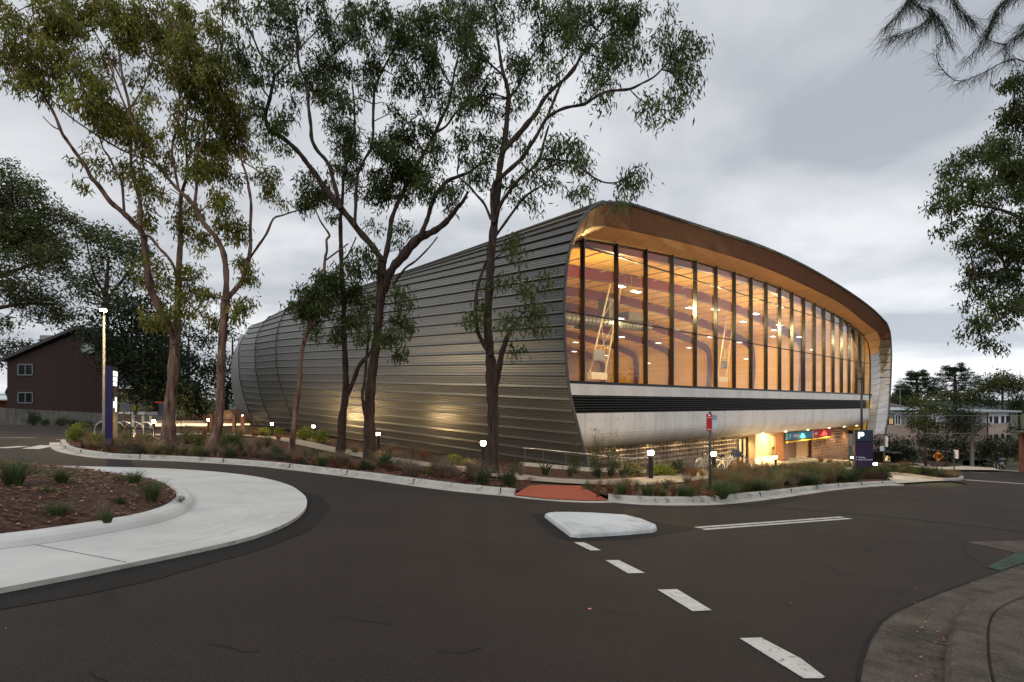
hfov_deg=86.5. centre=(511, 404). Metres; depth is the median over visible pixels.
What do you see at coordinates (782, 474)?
grass tussock
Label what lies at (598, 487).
grass tussock
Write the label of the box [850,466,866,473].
shrub
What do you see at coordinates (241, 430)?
grass tussock
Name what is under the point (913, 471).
shrub
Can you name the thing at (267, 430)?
shrub
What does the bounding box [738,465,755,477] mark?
grass tussock
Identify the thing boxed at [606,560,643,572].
road dash
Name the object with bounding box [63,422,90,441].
shrub
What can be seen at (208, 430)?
grass tussock
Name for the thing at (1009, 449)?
tree
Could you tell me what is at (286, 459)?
shrub
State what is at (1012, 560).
road patch
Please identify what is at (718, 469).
grass tussock
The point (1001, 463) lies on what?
motorcycle
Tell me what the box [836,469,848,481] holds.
shrub
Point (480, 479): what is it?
shrub
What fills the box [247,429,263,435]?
grass tussock
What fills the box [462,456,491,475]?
grass tussock
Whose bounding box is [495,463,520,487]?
shrub
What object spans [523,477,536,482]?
shrub
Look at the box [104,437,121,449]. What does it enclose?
grass tussock
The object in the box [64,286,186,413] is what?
tree
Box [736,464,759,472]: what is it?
grass tussock
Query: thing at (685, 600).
road dash
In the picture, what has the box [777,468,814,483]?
grass tussock
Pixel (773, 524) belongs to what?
lane line
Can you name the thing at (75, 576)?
apron edge
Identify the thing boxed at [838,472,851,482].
shrub
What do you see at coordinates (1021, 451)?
brick pier house
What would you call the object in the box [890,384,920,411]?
bunya pine
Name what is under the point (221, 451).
grass tussock
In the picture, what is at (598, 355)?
basketball backstop
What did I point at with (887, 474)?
shrub
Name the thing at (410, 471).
grass tussock
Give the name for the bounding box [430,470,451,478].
shrub
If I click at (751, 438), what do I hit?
door panel
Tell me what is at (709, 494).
grass tussock
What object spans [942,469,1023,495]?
side road
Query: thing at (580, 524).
traffic island
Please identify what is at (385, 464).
shrub
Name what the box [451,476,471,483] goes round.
shrub
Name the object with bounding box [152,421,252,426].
bench wall
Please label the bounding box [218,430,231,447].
shrub
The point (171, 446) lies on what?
grass tussock
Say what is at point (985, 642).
footpath
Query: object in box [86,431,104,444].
shrub
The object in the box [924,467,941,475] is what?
shrub
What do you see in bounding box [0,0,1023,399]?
sky
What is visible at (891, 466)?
shrub
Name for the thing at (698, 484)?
grass tussock
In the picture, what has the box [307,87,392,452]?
gum tree
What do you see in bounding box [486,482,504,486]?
shrub
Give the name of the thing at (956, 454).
side on sign
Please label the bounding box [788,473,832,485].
grass tussock
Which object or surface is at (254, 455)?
shrub
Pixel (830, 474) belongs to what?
grass tussock
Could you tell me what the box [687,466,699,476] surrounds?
grass tussock
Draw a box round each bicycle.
[693,450,718,470]
[711,449,741,468]
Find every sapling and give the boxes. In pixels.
[118,386,153,434]
[162,381,200,441]
[199,390,215,420]
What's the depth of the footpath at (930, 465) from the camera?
61.11 m
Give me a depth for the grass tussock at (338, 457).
18.36 m
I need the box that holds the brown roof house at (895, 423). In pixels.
[848,388,928,449]
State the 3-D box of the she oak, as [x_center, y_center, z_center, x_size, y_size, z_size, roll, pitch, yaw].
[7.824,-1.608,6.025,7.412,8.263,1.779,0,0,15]
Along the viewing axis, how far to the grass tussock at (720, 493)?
14.22 m
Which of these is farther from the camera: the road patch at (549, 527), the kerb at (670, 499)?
the kerb at (670, 499)
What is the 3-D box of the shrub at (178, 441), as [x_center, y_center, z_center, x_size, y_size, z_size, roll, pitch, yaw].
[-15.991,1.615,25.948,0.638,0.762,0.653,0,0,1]
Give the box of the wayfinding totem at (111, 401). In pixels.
[105,366,117,446]
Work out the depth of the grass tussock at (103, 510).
6.69 m
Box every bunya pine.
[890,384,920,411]
[893,368,939,397]
[918,362,982,406]
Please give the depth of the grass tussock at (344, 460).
18.96 m
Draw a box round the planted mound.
[0,461,175,532]
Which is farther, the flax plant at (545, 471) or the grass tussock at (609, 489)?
the flax plant at (545, 471)
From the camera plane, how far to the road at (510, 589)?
5.12 m
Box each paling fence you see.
[0,407,161,424]
[962,460,987,465]
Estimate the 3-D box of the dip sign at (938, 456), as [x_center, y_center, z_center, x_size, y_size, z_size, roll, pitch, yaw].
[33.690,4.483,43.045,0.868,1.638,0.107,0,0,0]
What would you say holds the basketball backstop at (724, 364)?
attached to the sports hall
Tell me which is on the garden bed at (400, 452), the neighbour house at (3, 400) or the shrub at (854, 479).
the shrub at (854, 479)
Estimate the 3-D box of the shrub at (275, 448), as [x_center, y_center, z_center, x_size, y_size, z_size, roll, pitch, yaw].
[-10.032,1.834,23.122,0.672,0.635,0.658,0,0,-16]
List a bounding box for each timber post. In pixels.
[209,414,213,432]
[232,416,235,433]
[240,416,244,434]
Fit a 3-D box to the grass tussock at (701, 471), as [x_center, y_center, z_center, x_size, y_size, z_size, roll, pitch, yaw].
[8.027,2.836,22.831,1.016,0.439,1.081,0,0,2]
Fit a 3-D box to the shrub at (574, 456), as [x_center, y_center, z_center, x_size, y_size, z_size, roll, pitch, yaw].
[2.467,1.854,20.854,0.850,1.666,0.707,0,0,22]
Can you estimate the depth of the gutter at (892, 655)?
4.58 m
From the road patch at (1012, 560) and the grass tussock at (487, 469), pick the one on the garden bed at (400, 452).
the grass tussock at (487, 469)
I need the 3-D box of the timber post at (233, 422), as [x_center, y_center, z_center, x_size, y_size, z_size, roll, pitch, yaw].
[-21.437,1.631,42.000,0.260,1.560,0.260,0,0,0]
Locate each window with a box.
[17,364,33,374]
[17,392,33,402]
[82,344,93,352]
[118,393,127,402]
[888,418,893,424]
[894,414,900,424]
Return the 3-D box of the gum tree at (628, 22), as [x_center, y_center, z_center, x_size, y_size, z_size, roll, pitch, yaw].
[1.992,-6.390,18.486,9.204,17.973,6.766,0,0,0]
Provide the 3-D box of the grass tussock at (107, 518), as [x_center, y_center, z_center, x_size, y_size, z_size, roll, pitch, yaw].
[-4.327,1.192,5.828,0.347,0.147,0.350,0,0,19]
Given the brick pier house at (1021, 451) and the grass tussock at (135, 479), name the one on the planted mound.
the grass tussock at (135, 479)
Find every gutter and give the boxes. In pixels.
[49,442,903,505]
[859,541,1023,681]
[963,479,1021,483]
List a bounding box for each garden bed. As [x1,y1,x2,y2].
[67,423,949,495]
[902,472,952,477]
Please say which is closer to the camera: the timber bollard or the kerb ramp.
the kerb ramp
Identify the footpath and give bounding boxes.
[890,463,1010,470]
[944,585,1023,681]
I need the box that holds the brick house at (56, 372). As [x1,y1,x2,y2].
[0,325,164,414]
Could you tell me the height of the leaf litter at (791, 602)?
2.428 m
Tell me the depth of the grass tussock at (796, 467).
23.16 m
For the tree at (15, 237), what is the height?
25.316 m
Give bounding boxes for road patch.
[0,489,330,608]
[531,513,695,540]
[987,549,1023,569]
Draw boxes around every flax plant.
[507,457,527,471]
[536,459,555,474]
[564,463,575,476]
[589,461,613,477]
[604,459,615,476]
[616,458,634,477]
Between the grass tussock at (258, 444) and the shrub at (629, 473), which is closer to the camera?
the shrub at (629, 473)
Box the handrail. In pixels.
[524,448,645,468]
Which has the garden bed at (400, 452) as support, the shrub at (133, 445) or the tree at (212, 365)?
the shrub at (133, 445)
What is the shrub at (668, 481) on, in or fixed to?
on the garden bed at (400, 452)
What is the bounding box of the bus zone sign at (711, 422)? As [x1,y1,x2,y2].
[706,412,716,491]
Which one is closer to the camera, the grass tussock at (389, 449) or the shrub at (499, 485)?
the shrub at (499, 485)
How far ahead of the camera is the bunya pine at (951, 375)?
121.29 m
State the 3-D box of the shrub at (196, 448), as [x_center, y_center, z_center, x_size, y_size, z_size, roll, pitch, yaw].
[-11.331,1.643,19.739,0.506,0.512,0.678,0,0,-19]
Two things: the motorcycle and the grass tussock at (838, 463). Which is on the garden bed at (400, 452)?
the grass tussock at (838, 463)
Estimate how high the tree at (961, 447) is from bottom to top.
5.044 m
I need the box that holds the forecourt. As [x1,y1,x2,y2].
[725,455,998,469]
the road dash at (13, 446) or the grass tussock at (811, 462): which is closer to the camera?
the road dash at (13, 446)
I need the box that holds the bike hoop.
[134,422,153,435]
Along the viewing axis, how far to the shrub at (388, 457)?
18.08 m
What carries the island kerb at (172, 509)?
on the road at (510, 589)
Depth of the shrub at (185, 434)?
28.07 m
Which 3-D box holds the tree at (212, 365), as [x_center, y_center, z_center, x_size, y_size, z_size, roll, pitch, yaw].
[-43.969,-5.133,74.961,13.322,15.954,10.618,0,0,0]
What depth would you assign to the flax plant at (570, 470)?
18.89 m
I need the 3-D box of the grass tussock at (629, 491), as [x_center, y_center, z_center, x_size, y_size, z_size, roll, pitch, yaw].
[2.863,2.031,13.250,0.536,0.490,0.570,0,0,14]
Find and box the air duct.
[566,297,652,331]
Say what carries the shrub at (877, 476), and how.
on the garden bed at (400, 452)
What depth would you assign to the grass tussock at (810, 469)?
23.90 m
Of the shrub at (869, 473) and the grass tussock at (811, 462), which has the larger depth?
the grass tussock at (811, 462)
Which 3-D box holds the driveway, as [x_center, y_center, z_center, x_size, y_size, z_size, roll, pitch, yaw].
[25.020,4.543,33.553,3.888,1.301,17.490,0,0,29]
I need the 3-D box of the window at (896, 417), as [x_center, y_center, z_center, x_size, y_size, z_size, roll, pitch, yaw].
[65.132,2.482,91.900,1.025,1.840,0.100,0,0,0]
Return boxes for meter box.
[771,436,774,455]
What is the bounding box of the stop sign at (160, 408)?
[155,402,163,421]
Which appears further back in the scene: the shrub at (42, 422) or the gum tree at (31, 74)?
the shrub at (42, 422)
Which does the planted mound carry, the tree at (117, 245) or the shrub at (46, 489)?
the shrub at (46, 489)
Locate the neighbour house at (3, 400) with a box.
[0,393,6,407]
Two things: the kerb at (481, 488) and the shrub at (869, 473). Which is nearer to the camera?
the kerb at (481, 488)
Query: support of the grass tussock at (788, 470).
on the garden bed at (400, 452)
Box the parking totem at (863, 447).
[853,430,872,468]
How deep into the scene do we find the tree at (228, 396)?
82.32 m
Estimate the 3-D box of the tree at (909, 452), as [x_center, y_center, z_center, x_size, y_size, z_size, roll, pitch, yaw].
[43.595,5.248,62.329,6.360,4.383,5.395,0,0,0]
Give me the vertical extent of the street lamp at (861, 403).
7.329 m
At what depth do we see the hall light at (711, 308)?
41.30 m
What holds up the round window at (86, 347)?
in the brick house at (56, 372)
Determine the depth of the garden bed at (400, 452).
25.91 m
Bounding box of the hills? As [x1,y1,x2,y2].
[183,399,1023,408]
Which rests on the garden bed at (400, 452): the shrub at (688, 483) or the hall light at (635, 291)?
the shrub at (688, 483)
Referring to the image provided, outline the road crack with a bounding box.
[856,563,1023,681]
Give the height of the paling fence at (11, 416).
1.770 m
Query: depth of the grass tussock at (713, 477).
19.32 m
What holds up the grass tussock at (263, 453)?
on the garden bed at (400, 452)
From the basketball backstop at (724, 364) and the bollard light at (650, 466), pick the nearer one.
the bollard light at (650, 466)
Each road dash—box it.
[0,446,27,447]
[22,445,49,448]
[574,542,598,549]
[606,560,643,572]
[658,589,710,610]
[740,637,824,677]
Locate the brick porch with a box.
[873,449,901,461]
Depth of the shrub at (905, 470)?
36.88 m
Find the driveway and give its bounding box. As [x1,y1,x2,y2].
[890,474,946,482]
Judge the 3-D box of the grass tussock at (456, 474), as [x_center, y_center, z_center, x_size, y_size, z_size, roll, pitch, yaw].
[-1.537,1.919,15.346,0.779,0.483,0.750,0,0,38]
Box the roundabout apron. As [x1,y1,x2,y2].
[0,466,306,587]
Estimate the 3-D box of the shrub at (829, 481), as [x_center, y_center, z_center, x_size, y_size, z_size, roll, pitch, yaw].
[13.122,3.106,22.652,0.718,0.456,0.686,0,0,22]
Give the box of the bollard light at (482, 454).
[481,440,484,467]
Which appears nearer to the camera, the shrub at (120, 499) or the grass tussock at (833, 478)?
the shrub at (120, 499)
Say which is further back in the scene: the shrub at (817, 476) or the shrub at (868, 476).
the shrub at (868, 476)
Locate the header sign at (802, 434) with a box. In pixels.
[786,429,830,439]
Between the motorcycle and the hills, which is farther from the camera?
the hills
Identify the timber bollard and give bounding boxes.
[149,416,151,428]
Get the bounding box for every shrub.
[20,408,42,424]
[29,468,45,474]
[36,484,60,492]
[38,419,51,425]
[53,416,69,425]
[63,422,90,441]
[65,418,78,425]
[73,438,89,448]
[80,420,95,426]
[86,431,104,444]
[103,445,120,452]
[113,497,128,503]
[117,449,128,453]
[118,429,134,442]
[129,441,146,452]
[139,429,158,443]
[159,442,175,454]
[173,495,186,501]
[176,433,181,444]
[177,443,191,454]
[180,426,195,443]
[185,429,207,445]
[191,445,203,454]
[194,450,209,456]
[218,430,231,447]
[222,445,236,458]
[230,437,246,451]
[249,449,259,457]
[257,427,270,434]
[260,431,273,447]
[268,452,283,460]
[269,442,282,452]
[272,448,284,455]
[273,427,284,433]
[282,455,292,461]
[284,455,303,463]
[296,425,314,439]
[300,460,309,464]
[309,428,331,442]
[309,448,323,459]
[313,455,330,466]
[326,459,343,467]
[347,461,355,468]
[356,458,375,469]
[378,452,396,467]
[381,460,391,469]
[383,463,395,471]
[423,466,437,476]
[429,454,442,466]
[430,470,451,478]
[445,453,462,463]
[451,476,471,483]
[457,458,471,464]
[459,470,474,481]
[474,466,494,484]
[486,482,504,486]
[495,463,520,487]
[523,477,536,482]
[568,432,583,473]
[582,480,596,489]
[588,428,605,475]
[605,432,623,475]
[620,459,634,475]
[628,461,647,476]
[653,462,668,475]
[660,479,673,488]
[661,465,677,475]
[665,458,686,473]
[676,466,689,475]
[682,479,695,489]
[692,475,706,489]
[810,470,826,483]
[822,475,834,483]
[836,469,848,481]
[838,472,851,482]
[845,456,852,466]
[846,474,860,481]
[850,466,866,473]
[851,468,864,479]
[855,464,867,473]
[857,471,874,478]
[860,469,876,478]
[865,470,879,478]
[873,471,890,478]
[877,467,895,478]
[885,463,898,471]
[898,464,912,472]
[908,468,922,474]
[916,465,928,474]
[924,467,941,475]
[931,470,946,476]
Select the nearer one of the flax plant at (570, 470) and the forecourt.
the flax plant at (570, 470)
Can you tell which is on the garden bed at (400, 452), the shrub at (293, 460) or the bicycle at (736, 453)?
the shrub at (293, 460)
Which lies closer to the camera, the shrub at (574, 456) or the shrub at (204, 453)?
the shrub at (204, 453)
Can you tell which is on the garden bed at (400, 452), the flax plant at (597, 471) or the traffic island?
the flax plant at (597, 471)
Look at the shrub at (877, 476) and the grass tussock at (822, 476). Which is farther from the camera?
the shrub at (877, 476)
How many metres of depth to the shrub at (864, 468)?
30.22 m
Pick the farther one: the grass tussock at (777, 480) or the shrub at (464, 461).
the shrub at (464, 461)
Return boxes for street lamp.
[100,307,106,435]
[855,377,862,429]
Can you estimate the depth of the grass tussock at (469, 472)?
16.47 m
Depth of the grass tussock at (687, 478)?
17.94 m
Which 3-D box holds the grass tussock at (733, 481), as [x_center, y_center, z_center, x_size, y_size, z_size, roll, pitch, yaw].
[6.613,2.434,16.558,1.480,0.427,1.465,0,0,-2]
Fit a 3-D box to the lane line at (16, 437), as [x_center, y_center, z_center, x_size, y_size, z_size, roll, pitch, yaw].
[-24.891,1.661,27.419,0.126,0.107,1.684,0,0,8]
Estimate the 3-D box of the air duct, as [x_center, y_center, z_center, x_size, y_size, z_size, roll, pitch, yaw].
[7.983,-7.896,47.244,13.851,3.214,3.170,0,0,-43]
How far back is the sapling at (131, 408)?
29.69 m
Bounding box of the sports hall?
[230,200,891,467]
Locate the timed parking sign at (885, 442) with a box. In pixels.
[880,436,887,480]
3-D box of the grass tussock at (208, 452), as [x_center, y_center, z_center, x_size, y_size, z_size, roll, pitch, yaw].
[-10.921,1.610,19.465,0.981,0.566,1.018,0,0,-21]
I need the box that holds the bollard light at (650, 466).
[648,450,652,477]
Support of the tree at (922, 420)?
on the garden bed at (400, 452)
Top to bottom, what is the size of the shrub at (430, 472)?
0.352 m
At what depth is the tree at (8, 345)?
84.52 m
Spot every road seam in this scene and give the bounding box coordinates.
[730,496,805,506]
[756,506,1023,532]
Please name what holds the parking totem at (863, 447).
on the forecourt
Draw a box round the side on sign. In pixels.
[954,450,958,469]
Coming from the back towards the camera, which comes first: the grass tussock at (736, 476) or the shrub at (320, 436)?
the shrub at (320, 436)
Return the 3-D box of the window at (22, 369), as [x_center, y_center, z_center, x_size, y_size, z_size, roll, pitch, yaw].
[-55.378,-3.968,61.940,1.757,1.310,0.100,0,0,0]
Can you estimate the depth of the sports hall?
36.79 m
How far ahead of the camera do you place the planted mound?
7.32 m
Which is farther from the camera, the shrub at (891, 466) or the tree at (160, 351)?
the tree at (160, 351)
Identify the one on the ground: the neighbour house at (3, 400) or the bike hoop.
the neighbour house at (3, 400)
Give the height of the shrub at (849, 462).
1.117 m
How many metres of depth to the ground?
68.42 m
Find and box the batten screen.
[176,409,251,420]
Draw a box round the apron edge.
[0,505,306,593]
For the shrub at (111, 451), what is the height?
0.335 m
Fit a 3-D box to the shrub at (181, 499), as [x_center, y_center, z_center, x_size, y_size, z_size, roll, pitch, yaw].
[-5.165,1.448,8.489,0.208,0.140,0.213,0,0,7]
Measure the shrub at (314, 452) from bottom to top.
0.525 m
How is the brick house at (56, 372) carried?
on the ground
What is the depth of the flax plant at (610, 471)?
19.91 m
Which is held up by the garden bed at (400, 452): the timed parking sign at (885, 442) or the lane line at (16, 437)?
the timed parking sign at (885, 442)
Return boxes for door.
[737,437,747,464]
[795,430,808,457]
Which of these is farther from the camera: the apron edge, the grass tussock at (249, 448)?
the grass tussock at (249, 448)
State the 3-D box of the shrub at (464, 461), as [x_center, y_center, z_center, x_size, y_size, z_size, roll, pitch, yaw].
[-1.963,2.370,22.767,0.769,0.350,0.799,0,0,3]
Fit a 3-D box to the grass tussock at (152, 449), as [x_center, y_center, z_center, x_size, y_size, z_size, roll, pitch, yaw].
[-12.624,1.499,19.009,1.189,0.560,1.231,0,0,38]
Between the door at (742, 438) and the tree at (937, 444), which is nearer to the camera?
the door at (742, 438)
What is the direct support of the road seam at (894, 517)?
on the road at (510, 589)
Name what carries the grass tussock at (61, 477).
on the planted mound
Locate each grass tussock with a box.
[0,454,60,486]
[30,498,77,515]
[40,466,85,482]
[81,439,96,449]
[85,442,101,449]
[91,508,119,522]
[96,499,108,520]
[98,436,115,450]
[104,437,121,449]
[111,469,153,484]
[116,438,132,451]
[123,431,147,445]
[123,476,174,501]
[136,437,161,447]
[136,441,160,454]
[161,438,180,454]
[198,426,233,434]
[199,425,208,434]
[199,443,214,455]
[212,441,219,456]
[216,446,226,456]
[221,429,249,442]
[226,444,240,452]
[231,425,251,436]
[243,440,253,454]
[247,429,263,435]
[250,434,268,450]
[255,446,273,459]
[275,433,282,439]
[298,446,307,457]
[313,450,338,461]
[324,447,351,465]
[328,450,354,464]
[348,443,362,451]
[352,461,361,469]
[361,448,395,464]
[380,442,396,454]
[386,456,433,476]
[394,460,400,470]
[408,441,416,457]
[416,447,432,459]
[420,463,434,474]
[429,455,452,473]
[431,457,468,476]
[447,465,463,479]
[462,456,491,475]
[463,461,478,475]
[472,462,497,477]
[514,461,526,474]
[593,480,602,496]
[600,479,617,492]
[608,479,639,494]
[615,474,637,486]
[623,478,639,494]
[632,479,665,495]
[645,479,662,495]
[652,487,670,495]
[664,481,710,496]
[667,481,677,495]
[677,472,694,483]
[686,477,705,494]
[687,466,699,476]
[697,467,707,475]
[698,481,744,498]
[700,470,747,480]
[702,463,735,476]
[702,478,752,493]
[702,479,742,494]
[704,489,715,496]
[708,466,725,474]
[708,476,749,490]
[711,469,727,482]
[716,472,748,480]
[718,472,736,481]
[734,477,761,491]
[735,474,754,488]
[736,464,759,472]
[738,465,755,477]
[743,476,772,489]
[744,469,787,485]
[744,477,785,490]
[751,470,766,481]
[762,466,807,473]
[768,472,789,488]
[769,469,796,485]
[773,464,819,474]
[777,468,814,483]
[781,472,823,485]
[786,474,799,487]
[788,464,827,474]
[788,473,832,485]
[793,459,833,465]
[813,470,845,479]
[813,471,829,482]
[819,464,859,481]
[822,459,851,469]
[822,466,838,481]
[823,459,844,467]
[945,470,952,476]
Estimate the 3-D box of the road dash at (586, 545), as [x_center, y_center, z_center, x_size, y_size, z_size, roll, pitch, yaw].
[1.031,1.947,7.487,0.158,0.028,0.532,0,0,-18]
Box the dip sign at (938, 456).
[933,451,943,467]
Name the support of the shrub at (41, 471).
on the planted mound
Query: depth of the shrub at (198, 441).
26.85 m
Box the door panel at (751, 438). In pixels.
[737,434,755,464]
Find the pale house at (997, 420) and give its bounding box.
[915,406,1021,451]
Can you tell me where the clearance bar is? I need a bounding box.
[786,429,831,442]
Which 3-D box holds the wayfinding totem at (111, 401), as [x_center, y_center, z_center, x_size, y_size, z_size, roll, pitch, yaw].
[-15.469,0.126,21.034,0.240,3.180,0.950,0,0,-26]
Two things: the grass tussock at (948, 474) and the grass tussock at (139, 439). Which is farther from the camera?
the grass tussock at (948, 474)
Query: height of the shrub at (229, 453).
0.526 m
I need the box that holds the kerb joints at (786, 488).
[713,481,884,503]
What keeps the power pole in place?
on the ground
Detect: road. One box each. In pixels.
[0,425,1023,681]
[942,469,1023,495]
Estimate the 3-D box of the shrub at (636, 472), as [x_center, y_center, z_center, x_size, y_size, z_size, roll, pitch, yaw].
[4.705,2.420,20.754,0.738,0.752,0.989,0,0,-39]
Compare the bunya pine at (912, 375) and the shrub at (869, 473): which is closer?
the shrub at (869, 473)
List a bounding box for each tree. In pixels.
[0,0,217,447]
[0,157,99,342]
[0,336,38,393]
[49,0,303,450]
[50,217,172,329]
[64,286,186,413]
[92,325,225,420]
[160,319,231,420]
[208,323,241,420]
[215,0,491,461]
[279,166,351,453]
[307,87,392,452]
[433,0,714,472]
[873,432,927,463]
[890,391,910,411]
[894,390,961,465]
[913,431,963,462]
[914,385,1007,409]
[918,63,1023,359]
[927,401,991,465]
[943,431,979,462]
[964,435,1004,463]
[968,363,1023,409]
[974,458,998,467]
[984,420,1023,464]
[1004,391,1023,438]
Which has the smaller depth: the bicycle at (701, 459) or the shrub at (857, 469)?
the bicycle at (701, 459)
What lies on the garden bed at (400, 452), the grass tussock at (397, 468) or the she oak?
the grass tussock at (397, 468)
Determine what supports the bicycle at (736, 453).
on the gravel path
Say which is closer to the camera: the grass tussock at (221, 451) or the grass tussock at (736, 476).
the grass tussock at (736, 476)
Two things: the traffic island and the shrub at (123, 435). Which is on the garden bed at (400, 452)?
the shrub at (123, 435)
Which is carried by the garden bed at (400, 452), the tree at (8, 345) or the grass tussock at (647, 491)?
the grass tussock at (647, 491)
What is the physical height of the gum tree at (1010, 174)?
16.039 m
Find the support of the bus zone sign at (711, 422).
on the garden bed at (400, 452)
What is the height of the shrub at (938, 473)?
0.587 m
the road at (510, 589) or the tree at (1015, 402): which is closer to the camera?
the road at (510, 589)
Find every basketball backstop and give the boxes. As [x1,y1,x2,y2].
[587,283,621,379]
[718,317,731,381]
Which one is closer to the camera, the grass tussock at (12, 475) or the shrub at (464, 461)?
the grass tussock at (12, 475)
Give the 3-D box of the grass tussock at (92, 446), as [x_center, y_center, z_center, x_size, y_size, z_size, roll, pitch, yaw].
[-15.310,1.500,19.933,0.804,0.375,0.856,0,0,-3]
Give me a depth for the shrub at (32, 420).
47.74 m
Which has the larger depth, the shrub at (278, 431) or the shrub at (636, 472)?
the shrub at (278, 431)
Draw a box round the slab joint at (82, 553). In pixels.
[39,545,124,561]
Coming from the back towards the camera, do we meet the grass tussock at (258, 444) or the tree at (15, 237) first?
the tree at (15, 237)
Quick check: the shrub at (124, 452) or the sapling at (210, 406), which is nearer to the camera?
the shrub at (124, 452)
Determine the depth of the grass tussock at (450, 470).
16.18 m
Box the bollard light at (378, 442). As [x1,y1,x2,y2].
[377,432,379,449]
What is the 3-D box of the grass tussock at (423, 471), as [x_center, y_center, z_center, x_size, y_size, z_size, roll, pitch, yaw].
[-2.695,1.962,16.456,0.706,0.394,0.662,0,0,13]
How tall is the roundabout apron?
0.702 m
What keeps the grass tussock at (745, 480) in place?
on the garden bed at (400, 452)
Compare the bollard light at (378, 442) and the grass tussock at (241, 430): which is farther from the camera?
the grass tussock at (241, 430)
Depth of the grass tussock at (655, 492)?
13.87 m
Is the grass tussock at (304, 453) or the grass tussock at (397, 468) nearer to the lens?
the grass tussock at (397, 468)
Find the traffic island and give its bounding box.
[545,512,656,537]
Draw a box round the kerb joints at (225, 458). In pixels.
[59,442,501,494]
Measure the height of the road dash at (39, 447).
0.091 m
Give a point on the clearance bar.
(809, 439)
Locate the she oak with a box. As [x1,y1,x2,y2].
[866,0,1023,107]
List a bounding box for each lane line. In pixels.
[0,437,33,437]
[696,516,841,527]
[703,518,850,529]
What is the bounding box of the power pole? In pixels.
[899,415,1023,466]
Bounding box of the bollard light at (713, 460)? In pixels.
[712,451,715,468]
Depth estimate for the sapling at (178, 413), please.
29.68 m
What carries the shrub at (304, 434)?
on the garden bed at (400, 452)
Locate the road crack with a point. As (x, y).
(864, 653)
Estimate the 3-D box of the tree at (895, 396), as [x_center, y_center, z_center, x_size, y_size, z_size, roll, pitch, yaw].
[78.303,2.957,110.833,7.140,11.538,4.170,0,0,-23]
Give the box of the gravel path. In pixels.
[151,433,712,484]
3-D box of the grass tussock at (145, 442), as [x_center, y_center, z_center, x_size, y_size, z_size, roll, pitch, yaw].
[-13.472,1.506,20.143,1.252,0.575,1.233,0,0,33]
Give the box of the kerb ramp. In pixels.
[514,485,606,499]
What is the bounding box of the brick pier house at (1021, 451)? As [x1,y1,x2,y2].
[1006,431,1023,471]
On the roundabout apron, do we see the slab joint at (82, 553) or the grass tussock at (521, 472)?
the slab joint at (82, 553)
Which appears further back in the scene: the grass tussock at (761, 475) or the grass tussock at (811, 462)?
the grass tussock at (811, 462)
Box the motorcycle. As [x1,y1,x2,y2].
[994,457,1005,468]
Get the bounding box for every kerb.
[0,474,194,548]
[60,440,515,493]
[521,462,645,472]
[608,481,895,502]
[887,472,963,481]
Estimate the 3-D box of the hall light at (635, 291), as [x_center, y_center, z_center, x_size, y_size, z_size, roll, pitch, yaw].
[7.940,-7.795,34.789,0.807,1.210,0.415,0,0,-41]
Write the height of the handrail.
1.144 m
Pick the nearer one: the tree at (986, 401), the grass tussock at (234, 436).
the grass tussock at (234, 436)
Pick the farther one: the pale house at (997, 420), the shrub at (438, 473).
the pale house at (997, 420)
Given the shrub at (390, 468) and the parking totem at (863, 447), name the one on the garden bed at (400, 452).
the shrub at (390, 468)
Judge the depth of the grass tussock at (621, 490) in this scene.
13.28 m
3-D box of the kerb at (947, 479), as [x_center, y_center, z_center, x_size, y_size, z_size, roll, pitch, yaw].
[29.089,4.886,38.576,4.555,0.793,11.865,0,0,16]
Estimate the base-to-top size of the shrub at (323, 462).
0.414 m
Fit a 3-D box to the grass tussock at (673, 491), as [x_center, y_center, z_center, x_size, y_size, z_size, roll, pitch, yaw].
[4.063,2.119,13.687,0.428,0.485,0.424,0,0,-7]
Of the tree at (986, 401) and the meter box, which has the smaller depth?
the meter box
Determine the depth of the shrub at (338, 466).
17.17 m
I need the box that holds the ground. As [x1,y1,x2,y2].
[175,406,1023,486]
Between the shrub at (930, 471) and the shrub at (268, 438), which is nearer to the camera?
the shrub at (268, 438)
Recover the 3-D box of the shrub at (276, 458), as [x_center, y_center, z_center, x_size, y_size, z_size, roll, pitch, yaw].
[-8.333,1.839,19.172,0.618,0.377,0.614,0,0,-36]
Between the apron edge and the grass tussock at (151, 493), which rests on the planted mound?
the grass tussock at (151, 493)
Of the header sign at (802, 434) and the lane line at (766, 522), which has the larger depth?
the header sign at (802, 434)
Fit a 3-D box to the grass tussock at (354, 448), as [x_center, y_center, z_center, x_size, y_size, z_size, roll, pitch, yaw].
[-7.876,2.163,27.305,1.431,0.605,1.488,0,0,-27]
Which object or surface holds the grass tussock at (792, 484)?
on the garden bed at (400, 452)
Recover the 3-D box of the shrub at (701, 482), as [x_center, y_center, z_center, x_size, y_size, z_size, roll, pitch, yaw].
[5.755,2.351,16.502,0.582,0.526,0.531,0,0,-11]
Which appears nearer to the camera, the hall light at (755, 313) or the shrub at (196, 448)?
the shrub at (196, 448)
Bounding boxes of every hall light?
[630,273,641,292]
[710,294,720,309]
[753,300,759,314]
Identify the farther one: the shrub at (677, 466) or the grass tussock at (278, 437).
the grass tussock at (278, 437)
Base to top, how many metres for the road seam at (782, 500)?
0.363 m
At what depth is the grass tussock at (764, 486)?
16.78 m
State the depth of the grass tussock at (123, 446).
19.49 m

